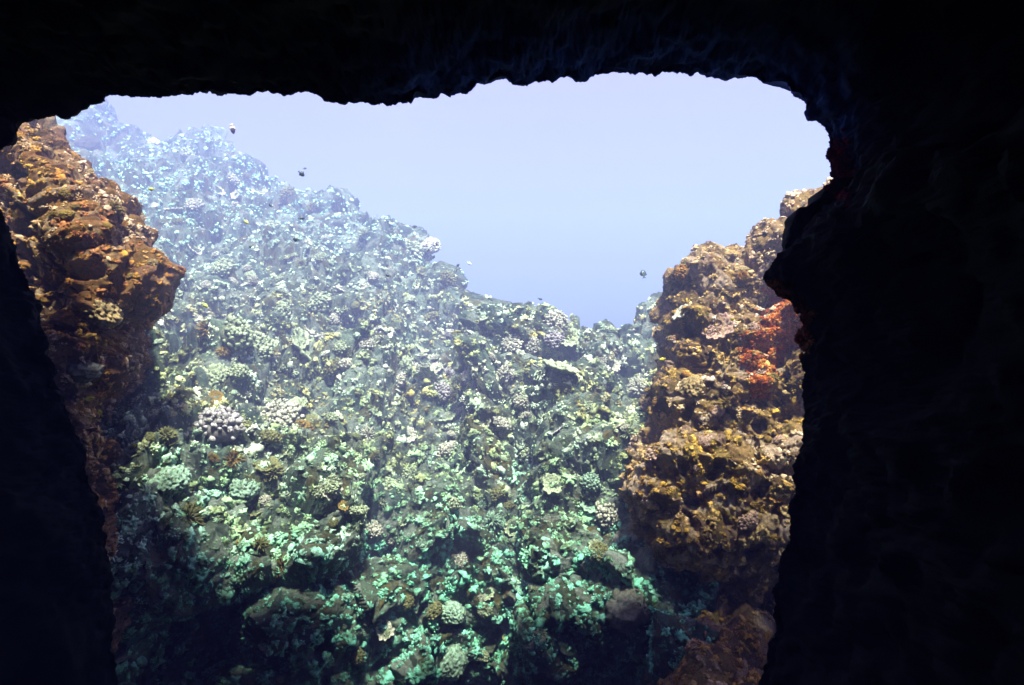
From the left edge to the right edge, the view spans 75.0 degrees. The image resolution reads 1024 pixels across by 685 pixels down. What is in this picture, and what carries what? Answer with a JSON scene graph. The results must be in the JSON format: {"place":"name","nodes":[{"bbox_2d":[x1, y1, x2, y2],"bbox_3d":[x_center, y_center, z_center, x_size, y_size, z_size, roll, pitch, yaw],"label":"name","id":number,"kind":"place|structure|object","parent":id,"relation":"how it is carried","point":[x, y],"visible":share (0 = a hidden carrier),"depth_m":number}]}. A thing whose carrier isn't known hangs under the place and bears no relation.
{"place":"outdoors","nodes":[
{"label":"outdoors","id":0,"kind":"place"},
{"bbox_2d":[0,115,184,670],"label":"rock outcrop","id":1,"kind":"object","parent":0,"point":[100,278],"visible":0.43,"depth_m":7.15},
{"bbox_2d":[55,209,74,219],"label":"dome coral","id":2,"kind":"object","parent":1,"relation":"attached to","point":[67,214],"visible":0.99,"depth_m":6.86},
{"bbox_2d":[59,186,73,199],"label":"dome coral","id":3,"kind":"object","parent":1,"relation":"attached to","point":[65,194],"visible":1,"depth_m":6.97},
{"bbox_2d":[75,268,93,278],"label":"dome coral","id":4,"kind":"object","parent":1,"relation":"attached to","point":[82,273],"visible":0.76,"depth_m":6.95},
{"bbox_2d":[66,361,104,382],"bbox_3d":[-4.433,0.298,6.928,0.375,0.204,0.378,-12,31,-43],"label":"boulder","id":5,"kind":"object","parent":1,"relation":"on","point":[87,372],"visible":0.93,"depth_m":6.83},
{"bbox_2d":[0,123,185,651],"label":"coral growth","id":6,"kind":"object","parent":1,"relation":"on","point":[96,253],"visible":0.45,"depth_m":7.12},
{"bbox_2d":[82,297,123,327],"bbox_3d":[-4.318,-0.328,7.026,0.295,0.421,0.440,-36,26,5],"label":"dome coral","id":7,"kind":"object","parent":1,"relation":"attached to","point":[107,312],"visible":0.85,"depth_m":6.93},
{"bbox_2d":[108,199,125,214],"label":"branching coral","id":8,"kind":"object","parent":1,"relation":"on","point":[116,207],"visible":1,"depth_m":7.25},
{"bbox_2d":[56,97,718,684],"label":"reef slope","id":9,"kind":"structure","parent":0,"point":[208,219],"depth_m":9.32},
{"bbox_2d":[74,135,100,150],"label":"coral","id":10,"kind":"object","parent":9,"relation":"on","point":[90,143],"visible":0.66,"depth_m":20.17},
{"bbox_2d":[158,426,178,443],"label":"branching coral","id":11,"kind":"object","parent":9,"relation":"on","point":[167,433],"visible":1,"depth_m":7.81},
{"bbox_2d":[146,464,191,499],"bbox_3d":[-3.943,1.602,7.673,0.494,0.331,0.473,1,32,37],"label":"dome coral","id":12,"kind":"object","parent":9,"relation":"on","point":[173,479],"visible":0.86,"depth_m":7.56},
{"bbox_2d":[177,147,194,161],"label":"coral","id":13,"kind":"object","parent":9,"relation":"on","point":[185,152],"visible":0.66,"depth_m":19.30},
{"bbox_2d":[173,500,205,526],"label":"branching coral","id":14,"kind":"object","parent":9,"relation":"on","point":[198,520],"visible":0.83,"depth_m":7.43},
{"bbox_2d":[184,198,204,209],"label":"coral","id":15,"kind":"object","parent":9,"relation":"on","point":[194,204],"visible":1,"depth_m":16.16},
{"bbox_2d":[194,321,210,335],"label":"branching coral","id":16,"kind":"object","parent":9,"relation":"on","point":[203,329],"visible":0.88,"depth_m":10.07},
{"bbox_2d":[203,362,227,387],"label":"coral","id":17,"kind":"object","parent":9,"relation":"on","point":[217,375],"visible":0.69,"depth_m":9.80},
{"bbox_2d":[208,390,223,401],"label":"plate coral","id":18,"kind":"object","parent":9,"relation":"on","point":[213,393],"visible":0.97,"depth_m":9.15},
{"bbox_2d":[192,405,246,441],"bbox_3d":[-3.696,1.026,8.411,0.596,0.464,0.506,0,0,-39],"label":"coral","id":19,"kind":"object","parent":9,"relation":"on","point":[220,423],"visible":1,"depth_m":8.29},
{"bbox_2d":[210,258,235,275],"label":"coral","id":20,"kind":"object","parent":9,"relation":"on","point":[223,267],"visible":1,"depth_m":13.71},
{"bbox_2d":[215,346,231,357],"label":"coral","id":21,"kind":"object","parent":9,"relation":"on","point":[224,352],"visible":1,"depth_m":9.97},
{"bbox_2d":[226,172,239,185],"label":"coral","id":22,"kind":"object","parent":9,"relation":"on","point":[233,179],"visible":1,"depth_m":18.78},
{"bbox_2d":[223,445,247,469],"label":"branching coral","id":23,"kind":"object","parent":9,"relation":"on","point":[233,459],"visible":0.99,"depth_m":8.23},
{"bbox_2d":[220,315,253,355],"bbox_3d":[-4.203,-0.132,10.219,0.431,0.650,0.599,-25,-20,16],"label":"coral","id":24,"kind":"object","parent":9,"relation":"on","point":[236,334],"visible":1,"depth_m":10.06},
{"bbox_2d":[227,363,250,379],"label":"coral","id":25,"kind":"object","parent":9,"relation":"on","point":[238,371],"visible":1,"depth_m":9.87},
{"bbox_2d":[227,478,260,499],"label":"dome coral","id":26,"kind":"object","parent":9,"relation":"on","point":[236,489],"visible":0.91,"depth_m":8.18},
{"bbox_2d":[252,534,270,550],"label":"branching coral","id":27,"kind":"object","parent":9,"relation":"on","point":[261,543],"visible":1,"depth_m":7.59},
{"bbox_2d":[251,331,276,359],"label":"coral","id":28,"kind":"object","parent":9,"relation":"on","point":[263,343],"visible":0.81,"depth_m":10.74},
{"bbox_2d":[258,495,271,506],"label":"coral","id":29,"kind":"object","parent":9,"relation":"on","point":[264,500],"visible":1,"depth_m":8.34},
{"bbox_2d":[252,455,280,471],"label":"plate coral","id":30,"kind":"object","parent":9,"relation":"on","point":[259,468],"visible":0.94,"depth_m":8.46},
{"bbox_2d":[260,428,281,443],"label":"coral","id":31,"kind":"object","parent":9,"relation":"on","point":[268,436],"visible":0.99,"depth_m":8.55},
{"bbox_2d":[261,459,285,481],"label":"branching coral","id":32,"kind":"object","parent":9,"relation":"on","point":[274,473],"visible":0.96,"depth_m":8.41},
{"bbox_2d":[260,398,304,426],"bbox_3d":[-3.412,1.085,9.839,0.640,0.314,0.615,-24,51,-20],"label":"coral","id":33,"kind":"object","parent":9,"relation":"on","point":[278,411],"visible":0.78,"depth_m":9.78},
{"bbox_2d":[272,298,293,316],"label":"coral","id":34,"kind":"object","parent":9,"relation":"on","point":[284,307],"visible":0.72,"depth_m":12.61},
{"bbox_2d":[279,186,295,201],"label":"coral","id":35,"kind":"object","parent":9,"relation":"on","point":[286,192],"visible":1,"depth_m":18.79},
{"bbox_2d":[289,396,308,407],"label":"plate coral","id":36,"kind":"object","parent":9,"relation":"on","point":[302,401],"visible":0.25,"depth_m":10.26},
{"bbox_2d":[291,327,314,360],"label":"plate coral","id":37,"kind":"object","parent":9,"relation":"on","point":[299,336],"visible":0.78,"depth_m":11.42},
{"bbox_2d":[295,419,313,431],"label":"coral","id":38,"kind":"object","parent":9,"relation":"on","point":[302,423],"visible":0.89,"depth_m":9.43},
{"bbox_2d":[311,480,325,498],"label":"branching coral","id":39,"kind":"object","parent":9,"relation":"on","point":[316,493],"visible":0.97,"depth_m":8.14},
{"bbox_2d":[307,291,332,312],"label":"coral","id":40,"kind":"object","parent":9,"relation":"on","point":[319,302],"visible":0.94,"depth_m":13.19},
{"bbox_2d":[320,502,338,515],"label":"branching coral","id":41,"kind":"object","parent":9,"relation":"on","point":[331,508],"visible":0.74,"depth_m":8.27},
{"bbox_2d":[323,358,338,374],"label":"coral","id":42,"kind":"object","parent":9,"relation":"on","point":[331,369],"visible":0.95,"depth_m":11.11},
{"bbox_2d":[319,480,342,500],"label":"plate coral","id":43,"kind":"object","parent":9,"relation":"on","point":[329,497],"visible":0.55,"depth_m":8.16},
{"bbox_2d":[324,412,338,422],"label":"coral","id":44,"kind":"object","parent":9,"relation":"on","point":[331,417],"visible":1,"depth_m":9.54},
{"bbox_2d":[324,474,341,495],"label":"coral","id":45,"kind":"object","parent":9,"relation":"on","point":[332,485],"visible":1,"depth_m":8.13},
{"bbox_2d":[328,313,342,324],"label":"coral","id":46,"kind":"object","parent":9,"relation":"on","point":[335,318],"visible":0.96,"depth_m":13.15},
{"bbox_2d":[332,340,349,353],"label":"coral","id":47,"kind":"object","parent":9,"relation":"on","point":[340,346],"visible":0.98,"depth_m":11.22},
{"bbox_2d":[337,357,351,370],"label":"coral","id":48,"kind":"object","parent":9,"relation":"on","point":[344,363],"visible":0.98,"depth_m":11.07},
{"bbox_2d":[346,647,365,665],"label":"coral","id":49,"kind":"object","parent":9,"relation":"on","point":[356,658],"visible":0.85,"depth_m":7.78},
{"bbox_2d":[347,504,368,515],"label":"coral","id":50,"kind":"object","parent":9,"relation":"on","point":[361,510],"visible":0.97,"depth_m":8.00},
{"bbox_2d":[356,337,374,349],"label":"coral","id":51,"kind":"object","parent":9,"relation":"on","point":[367,343],"visible":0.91,"depth_m":11.39},
{"bbox_2d":[359,422,374,438],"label":"branching coral","id":52,"kind":"object","parent":9,"relation":"on","point":[366,433],"visible":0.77,"depth_m":10.24},
{"bbox_2d":[366,271,380,281],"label":"coral","id":53,"kind":"object","parent":9,"relation":"on","point":[372,276],"visible":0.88,"depth_m":14.54},
{"bbox_2d":[365,519,383,537],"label":"coral","id":54,"kind":"object","parent":9,"relation":"on","point":[374,529],"visible":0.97,"depth_m":8.93},
{"bbox_2d":[375,620,394,640],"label":"plate coral","id":55,"kind":"object","parent":9,"relation":"on","point":[389,627],"visible":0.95,"depth_m":8.07},
{"bbox_2d":[58,103,718,684],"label":"coral growth","id":56,"kind":"object","parent":9,"relation":"on","point":[310,571],"visible":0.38,"depth_m":8.65},
{"bbox_2d":[382,475,399,490],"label":"coral","id":57,"kind":"object","parent":9,"relation":"on","point":[388,481],"visible":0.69,"depth_m":9.31},
{"bbox_2d":[396,372,406,387],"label":"coral","id":58,"kind":"object","parent":9,"relation":"on","point":[401,379],"visible":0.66,"depth_m":11.40},
{"bbox_2d":[397,355,412,373],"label":"dome coral","id":59,"kind":"object","parent":9,"relation":"on","point":[405,365],"visible":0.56,"depth_m":11.69},
{"bbox_2d":[398,465,416,479],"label":"coral","id":60,"kind":"object","parent":9,"relation":"on","point":[406,475],"visible":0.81,"depth_m":9.56},
{"bbox_2d":[401,594,414,610],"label":"coral","id":61,"kind":"object","parent":9,"relation":"on","point":[408,603],"visible":0.94,"depth_m":8.28},
{"bbox_2d":[407,426,417,442],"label":"plate coral","id":62,"kind":"object","parent":9,"relation":"on","point":[411,431],"visible":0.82,"depth_m":11.05},
{"bbox_2d":[405,239,423,258],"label":"coral","id":63,"kind":"object","parent":9,"relation":"on","point":[415,249],"visible":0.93,"depth_m":16.52},
{"bbox_2d":[413,365,438,384],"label":"plate coral","id":64,"kind":"object","parent":9,"relation":"on","point":[426,372],"visible":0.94,"depth_m":11.69},
{"bbox_2d":[420,237,440,254],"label":"dome coral","id":65,"kind":"object","parent":9,"relation":"on","point":[429,242],"visible":0.95,"depth_m":16.68},
{"bbox_2d":[423,311,438,323],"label":"coral","id":66,"kind":"object","parent":9,"relation":"on","point":[431,316],"visible":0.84,"depth_m":14.71},
{"bbox_2d":[426,600,443,619],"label":"coral","id":67,"kind":"object","parent":9,"relation":"on","point":[435,610],"visible":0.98,"depth_m":8.39},
{"bbox_2d":[434,381,451,400],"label":"coral","id":68,"kind":"object","parent":9,"relation":"on","point":[443,388],"visible":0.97,"depth_m":11.66},
{"bbox_2d":[436,440,456,457],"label":"coral","id":69,"kind":"object","parent":9,"relation":"on","point":[445,448],"visible":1,"depth_m":10.23},
{"bbox_2d":[438,411,455,421],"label":"plate coral","id":70,"kind":"object","parent":9,"relation":"on","point":[450,415],"visible":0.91,"depth_m":11.52},
{"bbox_2d":[439,270,456,285],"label":"coral","id":71,"kind":"object","parent":9,"relation":"on","point":[447,277],"visible":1,"depth_m":15.14},
{"bbox_2d":[439,599,466,624],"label":"dome coral","id":72,"kind":"object","parent":9,"relation":"on","point":[453,612],"visible":0.77,"depth_m":8.47},
{"bbox_2d":[438,643,469,680],"bbox_3d":[-0.803,4.025,8.533,0.570,0.545,0.332,13,-47,-12],"label":"dome coral","id":73,"kind":"object","parent":9,"relation":"on","point":[454,663],"visible":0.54,"depth_m":8.39},
{"bbox_2d":[448,496,462,511],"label":"coral","id":74,"kind":"object","parent":9,"relation":"on","point":[454,504],"visible":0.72,"depth_m":9.07},
{"bbox_2d":[454,551,467,567],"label":"coral","id":75,"kind":"object","parent":9,"relation":"on","point":[460,557],"visible":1,"depth_m":9.02},
{"bbox_2d":[477,601,492,617],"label":"branching coral","id":76,"kind":"object","parent":9,"relation":"on","point":[484,610],"visible":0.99,"depth_m":8.57},
{"bbox_2d":[485,510,504,528],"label":"branching coral","id":77,"kind":"object","parent":9,"relation":"on","point":[496,520],"visible":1,"depth_m":9.25},
{"bbox_2d":[489,483,505,501],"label":"coral","id":78,"kind":"object","parent":9,"relation":"on","point":[497,494],"visible":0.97,"depth_m":9.42},
{"bbox_2d":[493,416,511,430],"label":"coral","id":79,"kind":"object","parent":9,"relation":"on","point":[500,422],"visible":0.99,"depth_m":9.96},
{"bbox_2d":[496,364,511,384],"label":"coral","id":80,"kind":"object","parent":9,"relation":"on","point":[502,369],"visible":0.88,"depth_m":11.06},
{"bbox_2d":[504,518,516,536],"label":"plate coral","id":81,"kind":"object","parent":9,"relation":"on","point":[506,528],"visible":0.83,"depth_m":9.35},
{"bbox_2d":[501,333,523,352],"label":"coral","id":82,"kind":"object","parent":9,"relation":"on","point":[514,343],"visible":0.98,"depth_m":11.53},
{"bbox_2d":[513,392,528,408],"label":"coral","id":83,"kind":"object","parent":9,"relation":"on","point":[519,403],"visible":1,"depth_m":10.17},
{"bbox_2d":[517,446,531,461],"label":"coral","id":84,"kind":"object","parent":9,"relation":"on","point":[524,453],"visible":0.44,"depth_m":9.88},
{"bbox_2d":[524,336,539,354],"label":"coral","id":85,"kind":"object","parent":9,"relation":"on","point":[535,344],"visible":0.89,"depth_m":11.51},
{"bbox_2d":[532,628,546,642],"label":"plate coral","id":86,"kind":"object","parent":9,"relation":"on","point":[543,634],"visible":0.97,"depth_m":7.80},
{"bbox_2d":[542,473,563,494],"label":"plate coral","id":87,"kind":"object","parent":9,"relation":"on","point":[548,478],"visible":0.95,"depth_m":8.99},
{"bbox_2d":[543,326,564,347],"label":"coral","id":88,"kind":"object","parent":9,"relation":"on","point":[552,339],"visible":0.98,"depth_m":11.57},
{"bbox_2d":[543,309,568,328],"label":"coral","id":89,"kind":"object","parent":9,"relation":"on","point":[558,318],"visible":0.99,"depth_m":11.75},
{"bbox_2d":[542,359,579,373],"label":"plate coral","id":90,"kind":"object","parent":9,"relation":"on","point":[553,365],"visible":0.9,"depth_m":9.83},
{"bbox_2d":[559,324,579,346],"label":"plate coral","id":91,"kind":"object","parent":9,"relation":"on","point":[568,342],"visible":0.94,"depth_m":11.75},
{"bbox_2d":[580,500,595,513],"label":"plate coral","id":92,"kind":"object","parent":9,"relation":"on","point":[585,506],"visible":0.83,"depth_m":8.90},
{"bbox_2d":[579,471,600,493],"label":"coral","id":93,"kind":"object","parent":9,"relation":"on","point":[590,481],"visible":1,"depth_m":8.87},
{"bbox_2d":[589,541,608,561],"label":"coral","id":94,"kind":"object","parent":9,"relation":"on","point":[602,547],"visible":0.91,"depth_m":8.06},
{"bbox_2d":[594,500,618,527],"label":"coral","id":95,"kind":"object","parent":9,"relation":"on","point":[605,516],"visible":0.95,"depth_m":8.80},
{"bbox_2d":[612,521,640,543],"bbox_3d":[1.561,2.557,8.787,0.705,0.382,0.701,-2,42,38],"label":"boulder","id":96,"kind":"object","parent":9,"relation":"on","point":[623,531],"visible":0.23,"depth_m":8.70},
{"bbox_2d":[605,585,649,633],"bbox_3d":[1.329,3.083,7.729,0.539,0.362,0.544,-36,28,-2],"label":"coral","id":97,"kind":"object","parent":9,"relation":"on","point":[625,615],"visible":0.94,"depth_m":7.58},
{"bbox_2d":[621,422,638,438],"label":"branching coral","id":98,"kind":"object","parent":9,"relation":"on","point":[628,432],"visible":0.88,"depth_m":8.90},
{"bbox_2d":[621,411,639,421],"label":"coral","id":99,"kind":"object","parent":9,"relation":"on","point":[634,415],"visible":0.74,"depth_m":9.19},
{"bbox_2d":[626,375,647,395],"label":"branching coral","id":100,"kind":"object","parent":9,"relation":"on","point":[632,384],"visible":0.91,"depth_m":11.25},
{"bbox_2d":[632,593,656,620],"bbox_3d":[1.519,3.001,7.633,0.403,0.226,0.399,9,21,7],"label":"algae cushion","id":101,"kind":"object","parent":9,"relation":"on","point":[648,602],"visible":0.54,"depth_m":7.63},
{"bbox_2d":[639,394,651,414],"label":"coral","id":102,"kind":"object","parent":9,"relation":"on","point":[644,402],"visible":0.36,"depth_m":9.34},
{"bbox_2d":[106,72,831,328],"label":"sky","id":103,"kind":"structure","parent":0,"point":[561,192]},
{"bbox_2d":[0,0,1023,684],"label":"cave","id":104,"kind":"structure","parent":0,"point":[902,558],"depth_m":4.26},
{"bbox_2d":[823,128,855,207],"bbox_3d":[2.121,-1.129,4.331,0.204,0.716,1.049,0,0,28],"label":"red sponge","id":105,"kind":"object","parent":104,"relation":"attached to","point":[840,181],"visible":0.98,"depth_m":4.68},
{"bbox_2d":[617,178,832,684],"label":"rock buttress","id":106,"kind":"object","parent":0,"point":[745,608],"visible":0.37,"depth_m":7.54},
{"bbox_2d":[633,547,659,576],"bbox_3d":[1.678,2.713,8.210,0.487,0.265,0.490,-29,26,29],"label":"boulder","id":107,"kind":"object","parent":106,"relation":"on","point":[645,561],"visible":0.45,"depth_m":8.11},
{"bbox_2d":[645,446,659,461],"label":"coral","id":108,"kind":"object","parent":106,"relation":"on","point":[651,454],"visible":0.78,"depth_m":7.69},
{"bbox_2d":[671,304,689,320],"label":"plate coral","id":109,"kind":"object","parent":106,"relation":"attached to","point":[677,315],"visible":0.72,"depth_m":8.20},
{"bbox_2d":[674,264,687,281],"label":"coral","id":110,"kind":"object","parent":106,"relation":"on","point":[681,273],"visible":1,"depth_m":8.36},
{"bbox_2d":[678,375,705,403],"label":"dome coral","id":111,"kind":"object","parent":106,"relation":"on","point":[691,387],"visible":1,"depth_m":7.65},
{"bbox_2d":[698,434,712,447],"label":"dome coral","id":112,"kind":"object","parent":106,"relation":"on","point":[704,441],"visible":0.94,"depth_m":7.44},
{"bbox_2d":[706,323,722,335],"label":"coral","id":113,"kind":"object","parent":106,"relation":"on","point":[713,329],"visible":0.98,"depth_m":7.92},
{"bbox_2d":[701,312,734,339],"bbox_3d":[2.492,-0.137,7.977,0.407,0.362,0.237,-18,-43,29],"label":"plate coral","id":114,"kind":"object","parent":106,"relation":"attached to","point":[728,324],"visible":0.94,"depth_m":7.88},
{"bbox_2d":[711,405,724,416],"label":"dome coral","id":115,"kind":"object","parent":106,"relation":"on","point":[717,412],"visible":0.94,"depth_m":7.50},
{"bbox_2d":[618,177,831,684],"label":"coral growth","id":116,"kind":"object","parent":106,"relation":"on","point":[766,435],"visible":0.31,"depth_m":7.51},
{"bbox_2d":[716,395,733,409],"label":"branching coral","id":117,"kind":"object","parent":106,"relation":"on","point":[725,402],"visible":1,"depth_m":7.45},
{"bbox_2d":[738,510,758,529],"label":"coral","id":118,"kind":"object","parent":106,"relation":"on","point":[749,521],"visible":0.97,"depth_m":7.14},
{"bbox_2d":[735,278,818,402],"bbox_3d":[2.539,-0.018,6.156,0.739,1.402,4.045,0,0,15],"label":"red sponge","id":119,"kind":"object","parent":106,"relation":"attached to","point":[801,336],"visible":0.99,"depth_m":7.57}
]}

